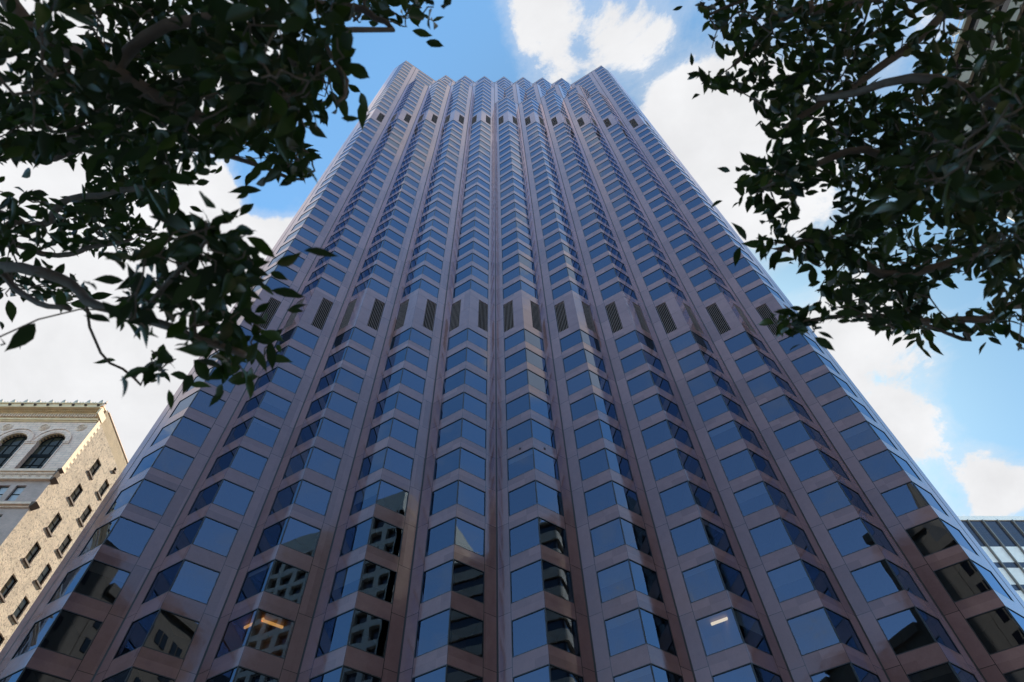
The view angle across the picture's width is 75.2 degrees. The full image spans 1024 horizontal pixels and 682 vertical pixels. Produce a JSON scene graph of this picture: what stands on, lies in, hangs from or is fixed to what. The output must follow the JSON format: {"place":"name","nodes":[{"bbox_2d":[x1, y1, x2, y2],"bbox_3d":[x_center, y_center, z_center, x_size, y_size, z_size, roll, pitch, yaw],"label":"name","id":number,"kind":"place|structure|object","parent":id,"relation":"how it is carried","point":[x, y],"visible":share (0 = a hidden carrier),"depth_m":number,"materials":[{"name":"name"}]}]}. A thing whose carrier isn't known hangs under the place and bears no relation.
{"place":"outdoors","nodes":[
{"label":"outdoors","id":0,"kind":"place"},
{"bbox_2d":[0,0,1023,515],"label":"sky","id":1,"kind":"structure","parent":0,"point":[958,413],"materials":[{"name":"blue"}]},
{"label":"ground","id":2,"kind":"structure","parent":0,"visible":0},
{"bbox_2d":[0,399,127,651],"bbox_3d":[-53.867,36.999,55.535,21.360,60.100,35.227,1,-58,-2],"label":"brick building","id":3,"kind":"structure","parent":2,"relation":"on","point":[63,463],"depth_m":65.55,"materials":[{"name":"brick"}]},
{"bbox_2d":[0,436,26,467],"bbox_3d":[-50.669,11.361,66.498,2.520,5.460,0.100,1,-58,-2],"label":"window","id":4,"kind":"structure","parent":3,"relation":"in","point":[9,447],"depth_m":67.35,"materials":[{"name":"black glass"}]},
{"bbox_2d":[20,437,64,468],"bbox_3d":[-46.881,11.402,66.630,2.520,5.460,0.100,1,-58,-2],"label":"window","id":5,"kind":"structure","parent":3,"relation":"in","point":[45,450],"depth_m":66.76,"materials":[{"name":"black glass"}]},
{"bbox_2d":[0,61,1023,681],"bbox_3d":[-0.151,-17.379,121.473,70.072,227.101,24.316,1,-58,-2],"label":"office tower","id":6,"kind":"structure","parent":2,"relation":"on","point":[544,395],"depth_m":56.10,"materials":[{"name":"brown stone"}]},
{"bbox_2d":[10,609,61,676],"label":"window","id":7,"kind":"structure","parent":6,"relation":"in","point":[33,640],"depth_m":42.78,"materials":[{"name":"blue glass"}]},
{"bbox_2d":[16,667,70,681],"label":"window","id":8,"kind":"structure","parent":6,"relation":"in","point":[30,675],"depth_m":39.84,"materials":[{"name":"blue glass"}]},
{"bbox_2d":[38,609,102,659],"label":"window","id":9,"kind":"structure","parent":6,"relation":"in","point":[72,634],"depth_m":43.27,"materials":[{"name":"black glass"}]},
{"bbox_2d":[47,559,93,604],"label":"window","id":10,"kind":"structure","parent":6,"relation":"in","point":[75,575],"depth_m":46.19,"materials":[{"name":"blue glass"}]},
{"bbox_2d":[73,559,130,604],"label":"window","id":11,"kind":"structure","parent":6,"relation":"in","point":[103,582],"depth_m":46.17,"materials":[{"name":"black glass"}]},
{"bbox_2d":[103,516,154,556],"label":"window","id":12,"kind":"structure","parent":6,"relation":"in","point":[129,536],"depth_m":50.01,"materials":[{"name":"blue glass"}]},
{"bbox_2d":[113,609,160,678],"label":"window","id":13,"kind":"structure","parent":6,"relation":"in","point":[141,627],"depth_m":43.19,"materials":[{"name":"blue glass"}]},
{"bbox_2d":[125,666,175,681],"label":"window","id":14,"kind":"structure","parent":6,"relation":"in","point":[137,674],"depth_m":40.15,"materials":[{"name":"black glass"}]},
{"bbox_2d":[128,478,175,515],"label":"window","id":15,"kind":"structure","parent":6,"relation":"in","point":[153,497],"depth_m":53.36,"materials":[{"name":"blue glass"}]},
{"bbox_2d":[141,559,184,604],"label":"window","id":16,"kind":"structure","parent":6,"relation":"in","point":[163,583],"depth_m":46.58,"materials":[{"name":"blue glass"}]},
{"bbox_2d":[142,608,199,659],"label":"window","id":17,"kind":"structure","parent":6,"relation":"in","point":[172,634],"depth_m":43.68,"materials":[{"name":"black glass"}]},
{"bbox_2d":[151,445,194,479],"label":"window","id":18,"kind":"structure","parent":6,"relation":"in","point":[171,461],"depth_m":56.68,"materials":[{"name":"blue glass"}]},
{"bbox_2d":[171,416,210,447],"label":"window","id":19,"kind":"structure","parent":6,"relation":"in","point":[191,431],"depth_m":59.99,"materials":[{"name":"blue glass"}]},
{"bbox_2d":[169,559,220,604],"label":"window","id":20,"kind":"structure","parent":6,"relation":"in","point":[195,581],"depth_m":47.06,"materials":[{"name":"blue glass"}]},
{"bbox_2d":[189,389,225,418],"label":"window","id":21,"kind":"structure","parent":6,"relation":"in","point":[201,403],"depth_m":63.29,"materials":[{"name":"blue glass"}]},
{"bbox_2d":[192,516,238,557],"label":"window","id":22,"kind":"structure","parent":6,"relation":"in","point":[215,536],"depth_m":50.39,"materials":[{"name":"blue glass"}]},
{"bbox_2d":[212,478,254,515],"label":"window","id":23,"kind":"structure","parent":6,"relation":"in","point":[231,496],"depth_m":53.72,"materials":[{"name":"blue glass"}]},
{"bbox_2d":[214,608,264,658],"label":"window","id":24,"kind":"structure","parent":6,"relation":"in","point":[238,630],"depth_m":43.59,"materials":[{"name":"blue glass"}]},
{"bbox_2d":[229,445,267,479],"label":"window","id":25,"kind":"structure","parent":6,"relation":"in","point":[248,462],"depth_m":57.03,"materials":[{"name":"blue glass"}]},
{"bbox_2d":[235,559,275,603],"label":"window","id":26,"kind":"structure","parent":6,"relation":"in","point":[255,583],"depth_m":46.77,"materials":[{"name":"blue glass"}]},
{"bbox_2d":[244,416,280,447],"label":"window","id":27,"kind":"structure","parent":6,"relation":"in","point":[261,431],"depth_m":60.18,"materials":[{"name":"blue glass"}]},
{"bbox_2d":[245,608,294,658],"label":"window","id":28,"kind":"structure","parent":6,"relation":"in","point":[272,635],"depth_m":43.95,"materials":[{"name":"black glass"}]},
{"bbox_2d":[253,516,289,556],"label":"window","id":29,"kind":"structure","parent":6,"relation":"in","point":[272,536],"depth_m":50.31,"materials":[{"name":"blue glass"}]},
{"bbox_2d":[258,390,291,419],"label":"window","id":30,"kind":"structure","parent":6,"relation":"in","point":[275,404],"depth_m":62.81,"materials":[{"name":"blue glass"}]},
{"bbox_2d":[264,559,308,603],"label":"window","id":31,"kind":"structure","parent":6,"relation":"in","point":[287,581],"depth_m":47.34,"materials":[{"name":"black glass"}]},
{"bbox_2d":[280,516,320,557],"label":"window","id":32,"kind":"structure","parent":6,"relation":"in","point":[300,536],"depth_m":50.67,"materials":[{"name":"blue glass"}]},
{"bbox_2d":[294,479,331,515],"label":"window","id":33,"kind":"structure","parent":6,"relation":"in","point":[313,497],"depth_m":53.99,"materials":[{"name":"blue glass"}]},
{"bbox_2d":[306,446,341,479],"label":"window","id":34,"kind":"structure","parent":6,"relation":"in","point":[325,463],"depth_m":57.28,"materials":[{"name":"blue glass"}]},
{"bbox_2d":[317,417,349,447],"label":"window","id":35,"kind":"structure","parent":6,"relation":"in","point":[331,431],"depth_m":60.59,"materials":[{"name":"blue glass"}]},
{"bbox_2d":[314,608,354,658],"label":"window","id":36,"kind":"structure","parent":6,"relation":"in","point":[334,636],"depth_m":44.00,"materials":[{"name":"blue glass"}]},
{"bbox_2d":[328,558,364,603],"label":"window","id":37,"kind":"structure","parent":6,"relation":"in","point":[347,581],"depth_m":46.54,"materials":[{"name":"blue glass"}]},
{"bbox_2d":[339,516,373,556],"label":"window","id":38,"kind":"structure","parent":6,"relation":"in","point":[356,536],"depth_m":50.67,"materials":[{"name":"blue glass"}]},
{"bbox_2d":[349,479,380,515],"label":"window","id":39,"kind":"structure","parent":6,"relation":"in","point":[365,497],"depth_m":53.25,"materials":[{"name":"blue glass"}]},
{"bbox_2d":[347,608,389,658],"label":"window","id":40,"kind":"structure","parent":6,"relation":"in","point":[369,632],"depth_m":44.28,"materials":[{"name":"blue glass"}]},
{"bbox_2d":[358,559,396,603],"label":"window","id":41,"kind":"structure","parent":6,"relation":"in","point":[378,581],"depth_m":47.57,"materials":[{"name":"black glass"}]},
{"bbox_2d":[368,516,403,556],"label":"window","id":42,"kind":"structure","parent":6,"relation":"in","point":[385,536],"depth_m":50.90,"materials":[{"name":"black glass"}]},
{"bbox_2d":[376,479,408,516],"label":"window","id":43,"kind":"structure","parent":6,"relation":"in","point":[392,497],"depth_m":54.21,"materials":[{"name":"blue glass"}]},
{"bbox_2d":[383,446,413,480],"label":"window","id":44,"kind":"structure","parent":6,"relation":"in","point":[396,462],"depth_m":57.52,"materials":[{"name":"blue glass"}]},
{"bbox_2d":[414,608,450,657],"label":"window","id":45,"kind":"structure","parent":6,"relation":"in","point":[433,633],"depth_m":44.40,"materials":[{"name":"blue glass"}]},
{"bbox_2d":[420,559,453,603],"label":"window","id":46,"kind":"structure","parent":6,"relation":"in","point":[436,581],"depth_m":47.70,"materials":[{"name":"blue glass"}]},
{"bbox_2d":[425,516,456,556],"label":"window","id":47,"kind":"structure","parent":6,"relation":"in","point":[441,536],"depth_m":51.00,"materials":[{"name":"blue glass"}]},
{"bbox_2d":[429,480,458,516],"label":"window","id":48,"kind":"structure","parent":6,"relation":"in","point":[444,497],"depth_m":54.32,"materials":[{"name":"blue glass"}]},
{"bbox_2d":[447,607,483,657],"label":"window","id":49,"kind":"structure","parent":6,"relation":"in","point":[466,631],"depth_m":44.53,"materials":[{"name":"black glass"}]},
{"bbox_2d":[451,558,483,603],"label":"window","id":50,"kind":"structure","parent":6,"relation":"in","point":[467,580],"depth_m":47.85,"materials":[{"name":"black glass"}]},
{"bbox_2d":[454,516,484,556],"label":"window","id":51,"kind":"structure","parent":6,"relation":"in","point":[469,536],"depth_m":51.14,"materials":[{"name":"blue glass"}]},
{"bbox_2d":[456,479,485,516],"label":"window","id":52,"kind":"structure","parent":6,"relation":"in","point":[470,497],"depth_m":54.45,"materials":[{"name":"blue glass"}]},
{"bbox_2d":[459,446,485,480],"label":"window","id":53,"kind":"structure","parent":6,"relation":"in","point":[470,462],"depth_m":57.74,"materials":[{"name":"blue glass"}]},
{"bbox_2d":[507,447,534,480],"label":"window","id":54,"kind":"structure","parent":6,"relation":"in","point":[521,463],"depth_m":57.69,"materials":[{"name":"blue glass"}]},
{"bbox_2d":[508,479,537,515],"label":"window","id":55,"kind":"structure","parent":6,"relation":"in","point":[523,497],"depth_m":54.57,"materials":[{"name":"blue glass"}]},
{"bbox_2d":[509,517,540,556],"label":"window","id":56,"kind":"structure","parent":6,"relation":"in","point":[524,536],"depth_m":51.28,"materials":[{"name":"blue glass"}]},
{"bbox_2d":[510,559,543,603],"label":"window","id":57,"kind":"structure","parent":6,"relation":"in","point":[525,581],"depth_m":47.98,"materials":[{"name":"blue glass"}]},
{"bbox_2d":[511,607,548,657],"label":"window","id":58,"kind":"structure","parent":6,"relation":"in","point":[529,631],"depth_m":44.67,"materials":[{"name":"blue glass"}]},
{"bbox_2d":[535,480,563,516],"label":"window","id":59,"kind":"structure","parent":6,"relation":"in","point":[550,498],"depth_m":54.58,"materials":[{"name":"blue glass"}]},
{"bbox_2d":[538,516,568,556],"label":"window","id":60,"kind":"structure","parent":6,"relation":"in","point":[553,536],"depth_m":51.28,"materials":[{"name":"black glass"}]},
{"bbox_2d":[541,558,574,603],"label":"window","id":61,"kind":"structure","parent":6,"relation":"in","point":[557,581],"depth_m":47.97,"materials":[{"name":"black glass"}]},
{"bbox_2d":[544,607,580,656],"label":"window","id":62,"kind":"structure","parent":6,"relation":"in","point":[562,633],"depth_m":44.65,"materials":[{"name":"black glass"}]},
{"bbox_2d":[578,447,609,480],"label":"window","id":63,"kind":"structure","parent":6,"relation":"in","point":[595,463],"depth_m":58.09,"materials":[{"name":"blue glass"}]},
{"bbox_2d":[584,480,616,516],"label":"window","id":64,"kind":"structure","parent":6,"relation":"in","point":[599,498],"depth_m":54.78,"materials":[{"name":"blue glass"}]},
{"bbox_2d":[589,516,624,556],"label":"window","id":65,"kind":"structure","parent":6,"relation":"in","point":[607,536],"depth_m":51.48,"materials":[{"name":"blue glass"}]},
{"bbox_2d":[596,558,634,603],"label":"window","id":66,"kind":"structure","parent":6,"relation":"in","point":[615,580],"depth_m":47.26,"materials":[{"name":"blue glass"}]},
{"bbox_2d":[604,607,646,656],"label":"window","id":67,"kind":"structure","parent":6,"relation":"in","point":[624,631],"depth_m":44.32,"materials":[{"name":"blue glass"}]},
{"bbox_2d":[613,663,654,681],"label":"window","id":68,"kind":"structure","parent":6,"relation":"in","point":[643,673],"depth_m":40.80,"materials":[{"name":"blue glass"}]},
{"bbox_2d":[619,517,652,556],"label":"window","id":69,"kind":"structure","parent":6,"relation":"in","point":[635,537],"depth_m":51.36,"materials":[{"name":"blue glass"}]},
{"bbox_2d":[628,559,663,602],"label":"window","id":70,"kind":"structure","parent":6,"relation":"in","point":[646,582],"depth_m":48.02,"materials":[{"name":"blue glass"}]},
{"bbox_2d":[641,419,672,449],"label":"window","id":71,"kind":"structure","parent":6,"relation":"in","point":[658,433],"depth_m":61.61,"materials":[{"name":"blue glass"}]},
{"bbox_2d":[638,607,677,656],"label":"window","id":72,"kind":"structure","parent":6,"relation":"in","point":[657,630],"depth_m":44.69,"materials":[{"name":"blue glass"}]},
{"bbox_2d":[649,448,683,481],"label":"window","id":73,"kind":"structure","parent":6,"relation":"in","point":[668,463],"depth_m":58.30,"materials":[{"name":"blue glass"}]},
{"bbox_2d":[659,480,695,516],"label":"window","id":74,"kind":"structure","parent":6,"relation":"in","point":[674,499],"depth_m":55.00,"materials":[{"name":"blue glass"}]},
{"bbox_2d":[669,516,709,556],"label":"window","id":75,"kind":"structure","parent":6,"relation":"in","point":[690,536],"depth_m":51.68,"materials":[{"name":"blue glass"}]},
{"bbox_2d":[681,558,725,602],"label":"window","id":76,"kind":"structure","parent":6,"relation":"in","point":[703,580],"depth_m":47.99,"materials":[{"name":"blue glass"}]},
{"bbox_2d":[700,517,734,556],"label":"window","id":77,"kind":"structure","parent":6,"relation":"in","point":[716,535],"depth_m":51.29,"materials":[{"name":"blue glass"}]},
{"bbox_2d":[696,606,743,656],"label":"window","id":78,"kind":"structure","parent":6,"relation":"in","point":[718,631],"depth_m":44.94,"materials":[{"name":"blue glass"}]},
{"bbox_2d":[707,419,741,449],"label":"window","id":79,"kind":"structure","parent":6,"relation":"in","point":[727,433],"depth_m":61.28,"materials":[{"name":"blue glass"}]},
{"bbox_2d":[714,558,752,602],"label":"window","id":80,"kind":"structure","parent":6,"relation":"in","point":[731,577],"depth_m":48.11,"materials":[{"name":"blue glass"}]},
{"bbox_2d":[712,662,757,681],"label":"window","id":81,"kind":"structure","parent":6,"relation":"in","point":[743,673],"depth_m":41.57,"materials":[{"name":"blue glass"}]},
{"bbox_2d":[719,448,757,481],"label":"window","id":82,"kind":"structure","parent":6,"relation":"in","point":[736,465],"depth_m":58.47,"materials":[{"name":"blue glass"}]},
{"bbox_2d":[731,607,772,676],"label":"window","id":83,"kind":"structure","parent":6,"relation":"in","point":[752,634],"depth_m":44.23,"materials":[{"name":"blue glass"}]},
{"bbox_2d":[733,480,774,516],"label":"window","id":84,"kind":"structure","parent":6,"relation":"in","point":[753,498],"depth_m":54.41,"materials":[{"name":"blue glass"}]},
{"bbox_2d":[748,517,793,556],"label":"window","id":85,"kind":"structure","parent":6,"relation":"in","point":[771,536],"depth_m":51.84,"materials":[{"name":"blue glass"}]},
{"bbox_2d":[759,394,794,422],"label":"window","id":86,"kind":"structure","parent":6,"relation":"in","point":[778,407],"depth_m":65.21,"materials":[{"name":"blue glass"}]},
{"bbox_2d":[766,558,815,602],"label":"window","id":87,"kind":"structure","parent":6,"relation":"in","point":[790,580],"depth_m":47.61,"materials":[{"name":"blue glass"}]},
{"bbox_2d":[773,420,811,449],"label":"window","id":88,"kind":"structure","parent":6,"relation":"in","point":[793,434],"depth_m":61.91,"materials":[{"name":"blue glass"}]},
{"bbox_2d":[789,448,830,481],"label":"window","id":89,"kind":"structure","parent":6,"relation":"in","point":[808,465],"depth_m":58.59,"materials":[{"name":"blue glass"}]},
{"bbox_2d":[786,606,840,655],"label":"window","id":90,"kind":"structure","parent":6,"relation":"in","point":[812,631],"depth_m":45.12,"materials":[{"name":"blue glass"}]},
{"bbox_2d":[800,559,840,602],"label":"window","id":91,"kind":"structure","parent":6,"relation":"in","point":[819,578],"depth_m":48.17,"materials":[{"name":"blue glass"}]},
{"bbox_2d":[807,480,851,516],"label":"window","id":92,"kind":"structure","parent":6,"relation":"in","point":[827,499],"depth_m":55.23,"materials":[{"name":"blue glass"}]},
{"bbox_2d":[810,662,859,681],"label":"window","id":93,"kind":"structure","parent":6,"relation":"in","point":[844,672],"depth_m":41.71,"materials":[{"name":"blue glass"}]},
{"bbox_2d":[821,395,859,422],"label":"window","id":94,"kind":"structure","parent":6,"relation":"in","point":[838,409],"depth_m":65.37,"materials":[{"name":"blue glass"}]},
{"bbox_2d":[823,606,867,673],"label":"window","id":95,"kind":"structure","parent":6,"relation":"in","point":[843,629],"depth_m":44.75,"materials":[{"name":"blue glass"}]},
{"bbox_2d":[827,517,875,556],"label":"window","id":96,"kind":"structure","parent":6,"relation":"in","point":[849,537],"depth_m":51.89,"materials":[{"name":"blue glass"}]},
{"bbox_2d":[839,420,879,450],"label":"window","id":97,"kind":"structure","parent":6,"relation":"in","point":[859,435],"depth_m":61.50,"materials":[{"name":"blue glass"}]},
{"bbox_2d":[850,558,904,602],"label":"window","id":98,"kind":"structure","parent":6,"relation":"in","point":[875,580],"depth_m":48.51,"materials":[{"name":"blue glass"}]},
{"bbox_2d":[859,449,902,481],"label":"window","id":99,"kind":"structure","parent":6,"relation":"in","point":[880,465],"depth_m":58.66,"materials":[{"name":"blue glass"}]},
{"bbox_2d":[880,481,929,516],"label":"window","id":100,"kind":"structure","parent":6,"relation":"in","point":[902,499],"depth_m":55.27,"materials":[{"name":"blue glass"}]},
{"bbox_2d":[876,606,936,655],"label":"window","id":101,"kind":"structure","parent":6,"relation":"in","point":[904,630],"depth_m":45.12,"materials":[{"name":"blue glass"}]},
{"bbox_2d":[905,517,958,556],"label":"window","id":102,"kind":"structure","parent":6,"relation":"in","point":[930,537],"depth_m":51.89,"materials":[{"name":"black glass"}]},
{"bbox_2d":[906,661,960,681],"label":"window","id":103,"kind":"structure","parent":6,"relation":"in","point":[942,672],"depth_m":41.35,"materials":[{"name":"black glass"}]},
{"bbox_2d":[914,606,961,669],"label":"window","id":104,"kind":"structure","parent":6,"relation":"in","point":[931,621],"depth_m":44.80,"materials":[{"name":"blue glass"}]},
{"bbox_2d":[933,558,992,602],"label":"window","id":105,"kind":"structure","parent":6,"relation":"in","point":[960,580],"depth_m":48.55,"materials":[{"name":"black glass"}]},
{"bbox_2d":[965,606,1023,654],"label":"window","id":106,"kind":"structure","parent":6,"relation":"in","point":[995,629],"depth_m":45.18,"materials":[{"name":"black glass"}]},
{"bbox_2d":[958,516,1023,600],"bbox_3d":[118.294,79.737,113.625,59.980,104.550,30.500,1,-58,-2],"label":"modern office block","id":107,"kind":"structure","parent":2,"relation":"on","point":[999,540],"depth_m":143.18,"materials":[{"name":"white metal"}]},
{"bbox_3d":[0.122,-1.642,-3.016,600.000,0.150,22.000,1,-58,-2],"label":"sidewalk","id":108,"kind":"structure","parent":0,"visible":0},
{"bbox_2d":[0,0,451,409],"bbox_3d":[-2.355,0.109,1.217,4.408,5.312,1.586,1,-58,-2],"label":"street tree","id":109,"kind":"object","parent":108,"relation":"on","point":[280,89],"visible":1,"depth_m":1.68,"materials":[{"name":"green plant"}]},
{"bbox_2d":[673,0,1023,357],"bbox_3d":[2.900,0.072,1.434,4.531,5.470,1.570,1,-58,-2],"label":"street tree","id":110,"kind":"object","parent":108,"relation":"on","point":[988,189],"visible":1,"depth_m":2.26,"materials":[{"name":"green plant"}]},
{"bbox_2d":[923,0,1023,220],"bbox_3d":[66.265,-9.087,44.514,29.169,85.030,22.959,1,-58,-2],"label":"tan banded building","id":111,"kind":"structure","parent":108,"relation":"on","point":[969,22],"depth_m":74.82,"materials":[{"name":"glass"}]},
{"bbox_2d":[929,0,1023,172],"bbox_3d":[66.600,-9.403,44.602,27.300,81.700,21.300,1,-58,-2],"label":"ribbon windows","id":112,"kind":"structure","parent":111,"relation":"in","point":[974,23],"depth_m":74.51,"materials":[{"name":"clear glass"}]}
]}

